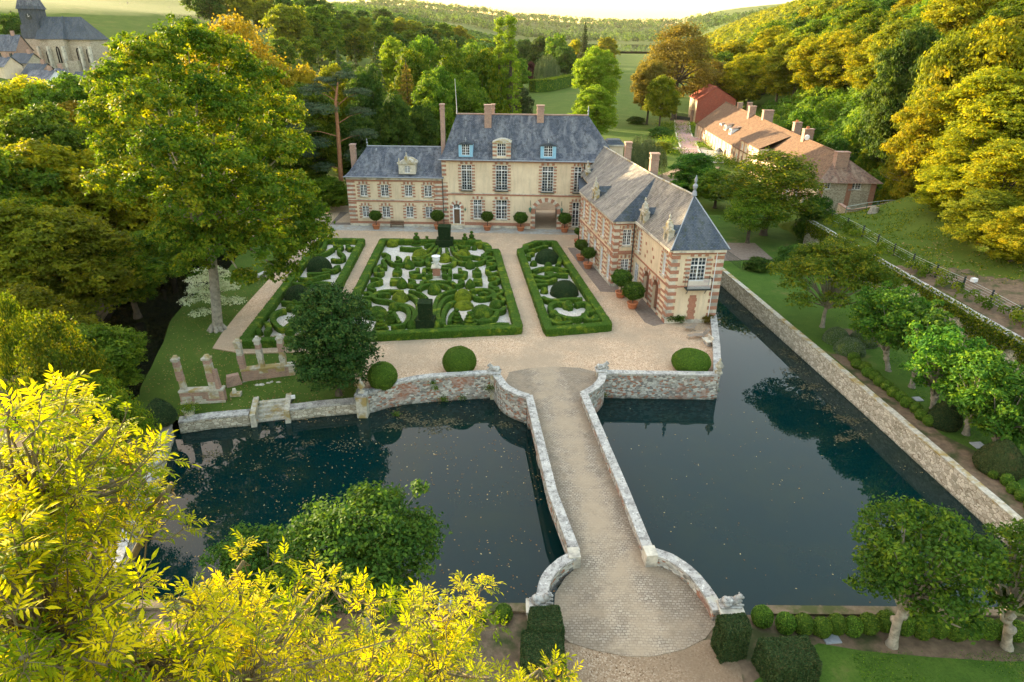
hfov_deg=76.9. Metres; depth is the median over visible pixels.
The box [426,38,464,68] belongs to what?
tree
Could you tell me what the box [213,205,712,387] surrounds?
court gravel
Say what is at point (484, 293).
box hedge
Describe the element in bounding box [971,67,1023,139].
tree
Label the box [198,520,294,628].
lime tree
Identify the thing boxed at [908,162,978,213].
tree
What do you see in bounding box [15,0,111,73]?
village church
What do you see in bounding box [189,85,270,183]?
tree
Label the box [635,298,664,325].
loggia paving
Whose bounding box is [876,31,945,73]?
tree
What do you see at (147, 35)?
tree
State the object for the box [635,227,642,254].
window
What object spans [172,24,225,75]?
tree
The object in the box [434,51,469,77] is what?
tree
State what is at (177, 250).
tree
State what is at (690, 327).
deck chair
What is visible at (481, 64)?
tree
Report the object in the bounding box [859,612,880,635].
box ball
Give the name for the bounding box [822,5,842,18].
tree
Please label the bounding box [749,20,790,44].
tree
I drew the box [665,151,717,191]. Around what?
tree
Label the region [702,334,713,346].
curved bench
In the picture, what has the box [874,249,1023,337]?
slope soil
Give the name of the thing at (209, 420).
moat wall
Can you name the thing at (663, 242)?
gallery wing
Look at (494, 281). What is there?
box hedge
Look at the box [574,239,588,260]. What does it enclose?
potted tree
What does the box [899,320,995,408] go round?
lime tree
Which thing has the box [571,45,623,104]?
tree
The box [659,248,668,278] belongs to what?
window
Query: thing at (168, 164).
tree
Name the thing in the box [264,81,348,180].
tree
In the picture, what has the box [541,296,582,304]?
box hedge
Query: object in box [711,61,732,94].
tree
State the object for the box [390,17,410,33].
tree
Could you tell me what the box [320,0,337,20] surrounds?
tree
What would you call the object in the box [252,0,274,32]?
tree
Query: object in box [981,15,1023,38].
tree
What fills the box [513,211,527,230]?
potted tree
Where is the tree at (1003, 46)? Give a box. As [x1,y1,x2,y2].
[929,15,1023,125]
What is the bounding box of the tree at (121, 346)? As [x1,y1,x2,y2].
[40,322,150,394]
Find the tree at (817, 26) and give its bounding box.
[791,16,835,36]
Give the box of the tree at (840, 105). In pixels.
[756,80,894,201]
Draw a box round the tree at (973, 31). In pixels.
[965,23,992,37]
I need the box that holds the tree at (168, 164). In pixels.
[114,160,195,245]
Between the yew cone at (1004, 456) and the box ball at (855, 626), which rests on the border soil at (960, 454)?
the yew cone at (1004, 456)
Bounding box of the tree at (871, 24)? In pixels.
[850,8,897,37]
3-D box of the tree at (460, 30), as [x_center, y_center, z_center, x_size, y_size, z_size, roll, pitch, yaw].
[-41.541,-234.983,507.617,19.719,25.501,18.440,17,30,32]
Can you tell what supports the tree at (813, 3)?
on the ground at (108, 18)
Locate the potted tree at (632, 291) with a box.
[621,281,645,308]
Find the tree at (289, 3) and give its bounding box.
[273,0,293,25]
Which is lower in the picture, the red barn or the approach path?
the approach path
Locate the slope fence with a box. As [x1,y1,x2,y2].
[831,211,1023,319]
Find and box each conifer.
[315,57,322,75]
[334,49,344,84]
[349,50,360,83]
[370,42,388,100]
[397,59,413,111]
[574,22,591,80]
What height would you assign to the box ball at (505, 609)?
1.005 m
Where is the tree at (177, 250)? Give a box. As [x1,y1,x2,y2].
[159,244,194,282]
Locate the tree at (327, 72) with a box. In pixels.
[318,63,354,175]
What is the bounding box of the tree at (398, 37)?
[386,32,409,47]
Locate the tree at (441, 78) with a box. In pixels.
[409,65,463,119]
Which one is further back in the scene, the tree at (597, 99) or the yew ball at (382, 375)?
the tree at (597, 99)
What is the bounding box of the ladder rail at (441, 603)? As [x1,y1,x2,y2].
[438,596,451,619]
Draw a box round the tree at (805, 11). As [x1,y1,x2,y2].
[795,4,817,19]
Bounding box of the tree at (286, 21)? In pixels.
[258,3,314,59]
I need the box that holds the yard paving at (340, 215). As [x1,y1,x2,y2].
[330,212,350,224]
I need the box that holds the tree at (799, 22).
[785,16,811,30]
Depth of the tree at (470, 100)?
118.92 m
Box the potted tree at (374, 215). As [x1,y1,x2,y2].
[369,210,381,229]
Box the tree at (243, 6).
[227,0,254,22]
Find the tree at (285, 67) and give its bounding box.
[256,54,292,172]
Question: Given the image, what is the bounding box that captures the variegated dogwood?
[176,266,246,317]
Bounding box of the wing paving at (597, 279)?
[568,248,618,291]
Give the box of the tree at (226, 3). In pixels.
[212,0,232,17]
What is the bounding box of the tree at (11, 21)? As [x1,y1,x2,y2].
[0,12,21,34]
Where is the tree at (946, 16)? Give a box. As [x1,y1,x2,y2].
[920,0,1008,38]
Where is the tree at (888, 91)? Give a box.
[858,20,944,197]
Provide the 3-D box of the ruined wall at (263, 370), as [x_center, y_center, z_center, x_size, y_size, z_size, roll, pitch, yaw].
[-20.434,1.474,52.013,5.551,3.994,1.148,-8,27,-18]
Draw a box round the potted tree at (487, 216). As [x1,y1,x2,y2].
[480,211,493,230]
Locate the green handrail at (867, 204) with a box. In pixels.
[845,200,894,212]
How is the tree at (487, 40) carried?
on the ground at (108, 18)
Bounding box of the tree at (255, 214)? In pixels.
[233,205,284,234]
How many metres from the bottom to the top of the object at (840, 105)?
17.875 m
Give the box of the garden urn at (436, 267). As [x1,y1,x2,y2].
[431,255,441,277]
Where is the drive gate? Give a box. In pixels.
[676,110,693,121]
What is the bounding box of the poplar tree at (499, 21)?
[493,16,506,100]
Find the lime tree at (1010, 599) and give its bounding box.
[965,517,1023,651]
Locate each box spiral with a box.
[373,314,388,330]
[384,310,395,325]
[411,232,421,246]
[452,308,462,324]
[462,233,467,245]
[462,311,477,324]
[468,231,474,239]
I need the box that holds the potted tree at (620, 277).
[611,269,633,297]
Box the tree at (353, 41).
[340,30,371,67]
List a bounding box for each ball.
[142,397,177,428]
[367,361,397,390]
[442,345,476,371]
[469,606,486,624]
[495,602,513,623]
[671,348,711,370]
[751,604,773,628]
[775,611,796,635]
[794,612,814,635]
[812,615,832,638]
[827,612,847,635]
[845,615,863,637]
[847,352,860,361]
[850,358,862,368]
[859,361,871,369]
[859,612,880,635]
[861,366,873,376]
[869,370,881,380]
[873,376,885,386]
[876,609,894,632]
[880,380,893,390]
[886,386,899,397]
[894,391,907,401]
[900,396,913,407]
[900,616,915,636]
[909,402,923,413]
[913,621,934,640]
[914,409,927,420]
[922,414,933,426]
[933,620,949,639]
[947,619,968,642]
[965,616,985,640]
[983,617,999,640]
[987,470,998,479]
[994,618,1003,640]
[999,473,1014,485]
[1005,481,1021,494]
[1012,620,1023,642]
[1014,489,1023,502]
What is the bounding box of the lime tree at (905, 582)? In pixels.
[842,492,1014,649]
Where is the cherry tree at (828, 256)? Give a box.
[766,232,905,327]
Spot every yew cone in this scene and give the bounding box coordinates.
[927,398,963,432]
[972,439,1023,480]
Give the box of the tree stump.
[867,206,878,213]
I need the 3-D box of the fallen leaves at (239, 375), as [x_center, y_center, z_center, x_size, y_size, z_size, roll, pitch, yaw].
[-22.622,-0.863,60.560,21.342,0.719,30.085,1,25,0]
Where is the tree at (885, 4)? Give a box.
[871,0,900,11]
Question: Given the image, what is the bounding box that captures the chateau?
[343,85,609,229]
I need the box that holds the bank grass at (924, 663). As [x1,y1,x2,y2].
[852,650,1023,681]
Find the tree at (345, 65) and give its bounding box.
[329,60,356,82]
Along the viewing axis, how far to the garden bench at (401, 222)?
92.07 m
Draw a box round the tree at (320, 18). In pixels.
[294,4,345,60]
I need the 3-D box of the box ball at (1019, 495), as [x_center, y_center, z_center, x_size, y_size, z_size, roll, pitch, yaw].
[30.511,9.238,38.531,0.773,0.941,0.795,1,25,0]
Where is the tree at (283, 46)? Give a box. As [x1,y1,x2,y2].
[266,37,300,66]
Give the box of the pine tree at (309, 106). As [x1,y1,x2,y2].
[283,69,378,205]
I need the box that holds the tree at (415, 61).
[387,45,431,101]
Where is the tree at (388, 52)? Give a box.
[376,35,407,94]
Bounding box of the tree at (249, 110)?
[219,73,270,191]
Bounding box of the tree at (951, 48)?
[874,26,994,203]
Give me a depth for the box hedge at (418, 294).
67.43 m
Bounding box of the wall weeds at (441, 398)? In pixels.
[392,379,612,416]
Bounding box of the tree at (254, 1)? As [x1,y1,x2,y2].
[249,0,259,24]
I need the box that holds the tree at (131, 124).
[72,90,184,170]
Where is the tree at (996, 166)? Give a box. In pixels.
[945,136,1023,203]
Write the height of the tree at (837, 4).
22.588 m
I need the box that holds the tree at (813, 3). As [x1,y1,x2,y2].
[794,0,826,17]
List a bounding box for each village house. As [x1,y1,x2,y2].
[0,31,33,56]
[0,53,23,78]
[12,49,40,68]
[21,59,53,76]
[24,66,59,87]
[53,64,73,75]
[74,68,95,81]
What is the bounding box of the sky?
[327,0,792,24]
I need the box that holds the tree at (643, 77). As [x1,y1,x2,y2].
[630,59,667,124]
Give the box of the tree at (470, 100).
[452,86,485,114]
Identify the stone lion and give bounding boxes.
[487,363,501,371]
[529,590,552,606]
[595,361,608,369]
[717,592,744,608]
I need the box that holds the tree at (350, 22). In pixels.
[340,14,359,34]
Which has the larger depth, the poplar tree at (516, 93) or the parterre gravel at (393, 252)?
the poplar tree at (516, 93)
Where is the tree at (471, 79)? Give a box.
[454,68,495,112]
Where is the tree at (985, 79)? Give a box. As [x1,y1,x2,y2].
[913,65,1023,166]
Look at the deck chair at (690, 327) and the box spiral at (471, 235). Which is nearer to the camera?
the deck chair at (690, 327)
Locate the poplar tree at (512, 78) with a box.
[500,15,519,113]
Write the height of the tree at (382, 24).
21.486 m
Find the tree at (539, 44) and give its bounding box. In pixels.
[528,36,548,62]
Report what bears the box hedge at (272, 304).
on the parterre gravel at (280, 319)
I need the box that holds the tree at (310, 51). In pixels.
[296,35,322,69]
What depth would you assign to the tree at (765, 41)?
222.81 m
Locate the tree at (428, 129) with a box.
[399,104,440,145]
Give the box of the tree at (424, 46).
[396,35,439,69]
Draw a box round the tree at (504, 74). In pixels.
[488,50,511,112]
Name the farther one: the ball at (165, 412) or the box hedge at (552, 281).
the box hedge at (552, 281)
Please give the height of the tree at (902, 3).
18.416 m
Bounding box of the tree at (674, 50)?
[638,18,723,120]
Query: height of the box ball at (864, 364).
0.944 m
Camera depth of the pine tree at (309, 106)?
97.25 m
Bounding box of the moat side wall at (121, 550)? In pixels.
[105,425,174,590]
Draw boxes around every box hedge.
[239,237,364,348]
[264,321,272,336]
[269,305,304,333]
[281,300,307,306]
[287,327,303,335]
[292,281,330,287]
[297,273,330,282]
[307,271,330,276]
[314,247,334,257]
[317,240,327,252]
[322,265,340,274]
[331,244,345,263]
[345,244,353,252]
[349,238,522,341]
[359,299,371,307]
[362,291,372,301]
[366,277,382,292]
[371,289,403,305]
[373,264,384,277]
[377,292,390,298]
[381,252,389,270]
[386,255,409,268]
[387,299,415,320]
[390,277,399,286]
[390,304,411,329]
[392,269,402,276]
[393,311,401,323]
[394,256,401,262]
[399,246,422,252]
[407,278,423,289]
[407,293,418,317]
[408,290,427,298]
[409,267,422,279]
[411,245,438,260]
[412,258,424,266]
[416,282,452,291]
[422,267,432,276]
[422,276,451,284]
[423,244,435,252]
[424,243,434,248]
[424,272,432,279]
[425,256,456,270]
[433,288,456,318]
[436,247,441,254]
[436,294,454,321]
[441,267,452,276]
[441,271,449,279]
[441,300,456,327]
[444,322,508,327]
[447,310,454,324]
[449,246,472,260]
[450,278,464,289]
[453,267,467,279]
[457,244,470,250]
[457,254,487,266]
[469,287,495,302]
[472,255,483,260]
[472,270,481,277]
[473,278,482,286]
[476,310,499,324]
[478,291,489,296]
[482,251,494,261]
[485,261,498,276]
[487,275,500,289]
[491,306,506,315]
[492,288,505,305]
[516,240,611,336]
[526,251,534,261]
[527,245,548,252]
[531,266,568,273]
[533,272,568,279]
[535,277,557,285]
[536,283,547,289]
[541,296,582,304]
[547,301,591,323]
[549,318,572,325]
[555,254,561,266]
[581,313,599,322]
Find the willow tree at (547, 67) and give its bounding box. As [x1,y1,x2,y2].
[533,54,560,78]
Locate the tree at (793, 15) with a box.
[789,11,798,20]
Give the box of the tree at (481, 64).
[462,47,510,113]
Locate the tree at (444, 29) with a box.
[433,22,454,38]
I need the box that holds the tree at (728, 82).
[717,53,752,105]
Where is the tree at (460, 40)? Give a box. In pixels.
[448,35,465,51]
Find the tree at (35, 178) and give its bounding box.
[0,146,82,209]
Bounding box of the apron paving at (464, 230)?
[330,225,576,234]
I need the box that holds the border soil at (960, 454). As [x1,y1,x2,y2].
[830,354,1023,518]
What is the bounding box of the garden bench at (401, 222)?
[390,220,403,226]
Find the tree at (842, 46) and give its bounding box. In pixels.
[810,27,869,89]
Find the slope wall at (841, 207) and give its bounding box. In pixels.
[836,202,887,213]
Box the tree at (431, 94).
[409,77,455,145]
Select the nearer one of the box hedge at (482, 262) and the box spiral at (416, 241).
the box hedge at (482, 262)
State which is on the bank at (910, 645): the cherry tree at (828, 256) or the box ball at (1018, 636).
the box ball at (1018, 636)
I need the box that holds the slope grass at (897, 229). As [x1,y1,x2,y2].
[822,182,1023,282]
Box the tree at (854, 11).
[822,0,877,33]
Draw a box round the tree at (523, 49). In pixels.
[515,38,531,64]
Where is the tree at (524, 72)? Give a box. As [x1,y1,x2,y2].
[518,58,531,84]
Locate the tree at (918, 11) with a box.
[903,0,939,26]
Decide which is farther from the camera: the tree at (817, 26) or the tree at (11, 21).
the tree at (11, 21)
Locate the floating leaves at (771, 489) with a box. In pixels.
[607,407,922,605]
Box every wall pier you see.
[489,372,500,399]
[596,370,607,378]
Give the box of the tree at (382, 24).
[373,16,393,39]
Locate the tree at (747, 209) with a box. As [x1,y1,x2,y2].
[720,185,791,243]
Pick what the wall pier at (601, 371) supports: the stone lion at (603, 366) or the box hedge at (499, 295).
the stone lion at (603, 366)
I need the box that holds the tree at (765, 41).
[745,26,789,94]
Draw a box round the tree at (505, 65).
[503,60,520,87]
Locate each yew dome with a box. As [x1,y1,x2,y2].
[284,284,309,300]
[306,256,332,271]
[535,249,558,264]
[550,280,578,297]
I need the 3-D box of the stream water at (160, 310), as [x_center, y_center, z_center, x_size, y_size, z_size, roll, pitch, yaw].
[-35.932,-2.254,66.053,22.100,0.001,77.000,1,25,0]
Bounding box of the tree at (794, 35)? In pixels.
[782,29,802,90]
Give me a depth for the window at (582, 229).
81.90 m
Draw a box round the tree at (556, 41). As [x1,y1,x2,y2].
[544,33,566,63]
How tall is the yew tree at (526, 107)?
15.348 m
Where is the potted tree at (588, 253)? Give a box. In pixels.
[581,247,596,268]
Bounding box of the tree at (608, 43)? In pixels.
[595,37,620,58]
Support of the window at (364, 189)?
in the chateau
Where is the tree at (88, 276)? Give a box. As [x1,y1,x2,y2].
[0,205,146,319]
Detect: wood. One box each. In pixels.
[317,0,769,41]
[326,2,515,47]
[703,0,818,45]
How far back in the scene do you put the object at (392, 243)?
83.37 m
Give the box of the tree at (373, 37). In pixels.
[365,30,387,59]
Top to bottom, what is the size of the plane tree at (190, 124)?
27.518 m
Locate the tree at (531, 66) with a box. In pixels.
[527,61,536,78]
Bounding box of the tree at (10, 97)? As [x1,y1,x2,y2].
[0,73,63,136]
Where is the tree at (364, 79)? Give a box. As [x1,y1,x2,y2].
[343,63,388,144]
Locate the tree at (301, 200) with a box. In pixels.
[247,186,317,211]
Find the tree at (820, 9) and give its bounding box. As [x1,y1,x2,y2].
[806,0,838,19]
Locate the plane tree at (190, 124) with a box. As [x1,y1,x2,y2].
[72,11,338,332]
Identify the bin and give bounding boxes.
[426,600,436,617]
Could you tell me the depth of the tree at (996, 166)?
69.32 m
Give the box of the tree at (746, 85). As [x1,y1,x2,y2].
[730,52,767,108]
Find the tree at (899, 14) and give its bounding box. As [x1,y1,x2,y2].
[879,3,925,29]
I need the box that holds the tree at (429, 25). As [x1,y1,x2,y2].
[423,23,434,27]
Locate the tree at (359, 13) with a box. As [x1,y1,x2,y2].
[352,9,372,20]
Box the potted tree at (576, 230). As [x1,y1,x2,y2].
[574,227,579,242]
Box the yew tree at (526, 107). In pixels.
[512,86,534,113]
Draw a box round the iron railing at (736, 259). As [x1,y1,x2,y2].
[726,251,773,268]
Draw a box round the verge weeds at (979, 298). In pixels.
[821,210,1023,327]
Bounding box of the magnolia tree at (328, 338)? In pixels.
[281,281,384,396]
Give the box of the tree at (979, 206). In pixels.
[937,186,1023,247]
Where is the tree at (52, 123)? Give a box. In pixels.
[0,100,101,159]
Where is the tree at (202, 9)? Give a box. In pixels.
[190,0,226,25]
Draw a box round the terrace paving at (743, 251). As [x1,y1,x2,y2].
[724,243,771,260]
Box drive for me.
[676,120,701,153]
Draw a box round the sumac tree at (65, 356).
[9,305,120,476]
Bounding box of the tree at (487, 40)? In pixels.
[480,38,492,44]
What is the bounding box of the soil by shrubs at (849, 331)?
[827,328,879,346]
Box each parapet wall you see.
[368,370,489,412]
[493,375,529,422]
[580,373,605,412]
[604,370,717,399]
[710,314,720,398]
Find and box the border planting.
[646,118,738,167]
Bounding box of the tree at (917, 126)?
[879,84,972,198]
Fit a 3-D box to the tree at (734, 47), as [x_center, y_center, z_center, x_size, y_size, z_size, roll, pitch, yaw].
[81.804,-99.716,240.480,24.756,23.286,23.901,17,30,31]
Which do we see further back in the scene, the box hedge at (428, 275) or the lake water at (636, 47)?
the lake water at (636, 47)
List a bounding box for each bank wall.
[121,599,525,612]
[755,605,1023,616]
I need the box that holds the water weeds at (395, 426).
[177,300,878,468]
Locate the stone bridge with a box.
[525,393,744,620]
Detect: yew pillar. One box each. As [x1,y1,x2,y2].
[415,298,435,328]
[436,224,453,247]
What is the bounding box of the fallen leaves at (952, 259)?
[892,231,1021,318]
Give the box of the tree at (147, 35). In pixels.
[139,32,159,44]
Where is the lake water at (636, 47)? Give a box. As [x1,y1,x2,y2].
[587,44,657,51]
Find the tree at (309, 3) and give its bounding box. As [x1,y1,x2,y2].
[295,0,323,16]
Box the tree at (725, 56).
[693,50,733,74]
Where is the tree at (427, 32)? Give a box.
[416,28,439,49]
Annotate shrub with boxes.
[647,126,674,138]
[651,141,675,152]
[664,315,687,323]
[702,315,714,322]
[742,256,770,273]
[772,243,805,263]
[781,105,819,140]
[790,193,838,242]
[822,327,849,345]
[823,133,854,161]
[833,337,865,357]
[840,109,870,159]
[850,330,878,348]
[854,147,891,188]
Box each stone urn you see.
[357,378,364,393]
[714,358,723,373]
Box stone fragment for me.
[230,388,241,396]
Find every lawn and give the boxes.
[119,219,356,419]
[708,215,1023,488]
[754,643,1023,681]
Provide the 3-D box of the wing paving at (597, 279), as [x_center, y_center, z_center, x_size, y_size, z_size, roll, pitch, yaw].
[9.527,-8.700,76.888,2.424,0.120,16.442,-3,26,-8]
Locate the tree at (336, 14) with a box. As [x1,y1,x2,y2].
[330,10,340,29]
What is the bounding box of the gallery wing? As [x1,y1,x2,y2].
[578,141,730,322]
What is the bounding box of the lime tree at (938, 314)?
[888,304,960,388]
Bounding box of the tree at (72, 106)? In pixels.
[44,100,83,141]
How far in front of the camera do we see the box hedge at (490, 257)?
78.50 m
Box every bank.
[0,240,178,426]
[0,425,159,630]
[116,609,1023,681]
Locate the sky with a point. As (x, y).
(620, 9)
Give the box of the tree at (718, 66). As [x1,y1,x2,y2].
[687,58,727,90]
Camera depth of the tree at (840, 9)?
203.07 m
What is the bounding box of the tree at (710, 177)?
[689,169,746,208]
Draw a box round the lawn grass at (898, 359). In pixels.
[801,270,1023,481]
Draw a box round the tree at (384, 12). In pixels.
[372,8,394,21]
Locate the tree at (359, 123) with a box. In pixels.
[335,113,381,183]
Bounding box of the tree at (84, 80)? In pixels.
[75,56,205,164]
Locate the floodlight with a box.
[970,277,977,282]
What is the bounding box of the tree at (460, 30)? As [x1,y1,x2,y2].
[451,25,469,40]
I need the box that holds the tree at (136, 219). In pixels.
[45,147,165,233]
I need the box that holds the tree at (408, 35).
[401,29,421,46]
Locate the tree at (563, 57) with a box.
[554,45,577,74]
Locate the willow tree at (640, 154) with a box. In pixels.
[623,134,668,174]
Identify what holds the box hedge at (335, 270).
on the parterre gravel at (280, 319)
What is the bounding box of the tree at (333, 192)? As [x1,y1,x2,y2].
[307,174,347,207]
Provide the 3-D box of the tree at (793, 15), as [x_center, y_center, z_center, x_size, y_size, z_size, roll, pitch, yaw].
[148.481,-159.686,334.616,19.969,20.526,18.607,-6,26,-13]
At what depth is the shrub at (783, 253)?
76.94 m
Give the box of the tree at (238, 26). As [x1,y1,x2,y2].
[178,8,297,178]
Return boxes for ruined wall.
[170,354,226,404]
[226,334,296,387]
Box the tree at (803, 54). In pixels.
[786,31,838,90]
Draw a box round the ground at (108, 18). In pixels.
[0,0,1023,313]
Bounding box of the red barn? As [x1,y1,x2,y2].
[688,84,735,122]
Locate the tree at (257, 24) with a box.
[254,15,269,31]
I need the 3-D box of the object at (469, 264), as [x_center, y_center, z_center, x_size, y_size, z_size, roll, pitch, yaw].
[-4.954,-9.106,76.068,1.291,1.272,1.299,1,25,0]
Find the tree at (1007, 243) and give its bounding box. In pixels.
[976,206,1023,263]
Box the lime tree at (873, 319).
[846,280,944,371]
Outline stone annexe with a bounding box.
[605,138,624,155]
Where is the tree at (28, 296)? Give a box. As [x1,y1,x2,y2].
[0,280,103,375]
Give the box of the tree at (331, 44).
[319,30,346,61]
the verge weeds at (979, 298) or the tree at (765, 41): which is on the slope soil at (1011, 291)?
the verge weeds at (979, 298)
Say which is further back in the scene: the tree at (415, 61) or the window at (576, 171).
the tree at (415, 61)
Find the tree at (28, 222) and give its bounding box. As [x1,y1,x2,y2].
[0,197,93,298]
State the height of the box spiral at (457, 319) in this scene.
1.627 m
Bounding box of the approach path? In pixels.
[564,640,742,681]
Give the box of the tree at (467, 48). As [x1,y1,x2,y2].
[458,40,495,79]
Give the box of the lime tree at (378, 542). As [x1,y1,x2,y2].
[261,478,452,630]
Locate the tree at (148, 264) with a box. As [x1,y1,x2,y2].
[85,230,183,319]
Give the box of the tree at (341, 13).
[336,9,353,24]
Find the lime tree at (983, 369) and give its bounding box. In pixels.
[936,347,1023,435]
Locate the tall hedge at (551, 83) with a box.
[526,74,575,91]
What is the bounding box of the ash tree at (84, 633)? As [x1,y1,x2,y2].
[0,363,583,681]
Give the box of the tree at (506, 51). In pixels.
[500,45,515,54]
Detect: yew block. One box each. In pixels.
[519,630,566,681]
[526,605,564,649]
[710,612,751,663]
[750,634,822,681]
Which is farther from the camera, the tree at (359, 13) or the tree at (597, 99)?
the tree at (359, 13)
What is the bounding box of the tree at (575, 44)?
[566,39,583,66]
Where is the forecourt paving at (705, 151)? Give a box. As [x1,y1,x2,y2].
[700,149,723,162]
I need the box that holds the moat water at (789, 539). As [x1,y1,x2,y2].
[121,285,1020,614]
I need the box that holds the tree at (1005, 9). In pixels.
[971,0,1023,29]
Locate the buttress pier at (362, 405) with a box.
[354,388,369,417]
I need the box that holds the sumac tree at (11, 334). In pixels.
[0,288,55,410]
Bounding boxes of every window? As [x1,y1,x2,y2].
[56,46,62,62]
[76,48,80,60]
[356,181,370,197]
[359,202,371,217]
[377,181,391,197]
[379,203,392,218]
[401,182,415,197]
[403,203,416,218]
[421,182,434,197]
[422,203,434,218]
[458,162,474,191]
[470,196,484,219]
[492,162,510,191]
[493,196,509,220]
[538,163,556,192]
[568,199,580,227]
[570,164,583,193]
[580,223,584,239]
[581,197,585,219]
[586,228,590,248]
[587,203,591,225]
[591,235,596,264]
[593,208,598,231]
[598,242,603,272]
[600,214,605,239]
[605,250,610,280]
[607,221,612,246]
[618,254,630,270]
[619,225,634,246]
[634,263,638,281]
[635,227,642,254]
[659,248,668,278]
[683,254,712,293]
[817,183,830,189]
[848,184,860,190]
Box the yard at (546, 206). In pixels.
[536,167,719,209]
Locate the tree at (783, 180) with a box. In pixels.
[707,146,827,235]
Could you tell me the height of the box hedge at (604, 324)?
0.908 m
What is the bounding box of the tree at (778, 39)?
[764,30,793,54]
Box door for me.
[450,201,463,228]
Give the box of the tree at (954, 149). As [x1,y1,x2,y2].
[911,125,1013,194]
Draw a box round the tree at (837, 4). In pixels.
[827,0,850,12]
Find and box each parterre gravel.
[261,245,354,335]
[357,246,510,330]
[528,247,584,315]
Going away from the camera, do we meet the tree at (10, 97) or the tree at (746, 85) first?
the tree at (10, 97)
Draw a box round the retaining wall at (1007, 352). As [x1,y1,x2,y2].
[803,220,1023,374]
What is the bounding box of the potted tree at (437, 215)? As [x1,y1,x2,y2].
[430,209,444,229]
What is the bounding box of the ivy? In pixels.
[802,219,1023,365]
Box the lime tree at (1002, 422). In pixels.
[962,375,1023,450]
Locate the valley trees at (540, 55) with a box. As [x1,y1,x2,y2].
[475,3,803,67]
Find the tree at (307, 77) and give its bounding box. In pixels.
[286,62,333,120]
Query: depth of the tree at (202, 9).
347.29 m
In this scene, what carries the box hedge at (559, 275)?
on the parterre gravel at (576, 312)
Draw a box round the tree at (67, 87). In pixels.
[17,70,96,121]
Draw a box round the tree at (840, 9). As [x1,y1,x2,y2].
[838,0,875,15]
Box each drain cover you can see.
[823,634,841,644]
[912,397,923,400]
[969,442,983,448]
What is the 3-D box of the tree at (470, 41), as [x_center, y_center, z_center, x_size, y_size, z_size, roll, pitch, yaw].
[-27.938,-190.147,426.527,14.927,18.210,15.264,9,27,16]
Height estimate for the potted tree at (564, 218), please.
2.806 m
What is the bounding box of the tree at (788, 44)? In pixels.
[764,32,819,96]
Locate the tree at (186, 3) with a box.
[180,0,199,17]
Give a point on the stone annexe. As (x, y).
(616, 145)
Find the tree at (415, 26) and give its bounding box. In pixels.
[409,20,426,34]
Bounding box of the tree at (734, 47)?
[703,40,752,61]
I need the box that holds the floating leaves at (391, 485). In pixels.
[165,399,554,601]
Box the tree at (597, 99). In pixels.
[567,83,618,134]
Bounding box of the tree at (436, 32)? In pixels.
[427,26,440,38]
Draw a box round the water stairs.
[249,393,291,427]
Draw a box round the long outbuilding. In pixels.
[694,101,882,210]
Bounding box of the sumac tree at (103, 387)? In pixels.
[75,369,161,497]
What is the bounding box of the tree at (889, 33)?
[853,16,929,92]
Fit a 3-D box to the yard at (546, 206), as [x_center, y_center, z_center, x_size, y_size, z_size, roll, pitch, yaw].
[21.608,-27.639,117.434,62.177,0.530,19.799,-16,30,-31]
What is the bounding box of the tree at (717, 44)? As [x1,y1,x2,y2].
[693,42,726,60]
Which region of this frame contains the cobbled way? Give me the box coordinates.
[506,366,714,656]
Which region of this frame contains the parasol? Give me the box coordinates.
[714,148,722,155]
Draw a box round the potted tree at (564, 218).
[557,212,571,232]
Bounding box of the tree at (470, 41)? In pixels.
[465,39,479,46]
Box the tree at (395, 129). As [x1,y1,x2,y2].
[375,91,420,145]
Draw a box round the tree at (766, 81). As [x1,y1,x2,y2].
[754,48,796,101]
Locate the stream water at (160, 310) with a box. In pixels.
[16,235,254,430]
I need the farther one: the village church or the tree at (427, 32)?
the tree at (427, 32)
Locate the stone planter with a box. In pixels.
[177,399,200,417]
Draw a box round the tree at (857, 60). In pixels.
[842,30,883,90]
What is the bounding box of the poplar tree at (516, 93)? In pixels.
[512,61,522,113]
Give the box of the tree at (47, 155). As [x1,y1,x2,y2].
[1,135,130,226]
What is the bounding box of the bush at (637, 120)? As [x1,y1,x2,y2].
[626,116,645,124]
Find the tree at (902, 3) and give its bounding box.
[889,0,922,11]
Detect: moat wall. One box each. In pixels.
[178,409,250,433]
[290,397,356,420]
[720,268,1023,551]
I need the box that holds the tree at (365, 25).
[356,16,375,39]
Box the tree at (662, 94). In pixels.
[642,74,681,125]
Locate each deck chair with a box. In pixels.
[685,319,699,331]
[686,327,710,339]
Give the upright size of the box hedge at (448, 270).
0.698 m
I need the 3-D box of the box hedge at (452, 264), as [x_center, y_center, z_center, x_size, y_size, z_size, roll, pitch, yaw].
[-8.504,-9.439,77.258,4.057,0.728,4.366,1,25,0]
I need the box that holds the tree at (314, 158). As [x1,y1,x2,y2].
[293,146,336,178]

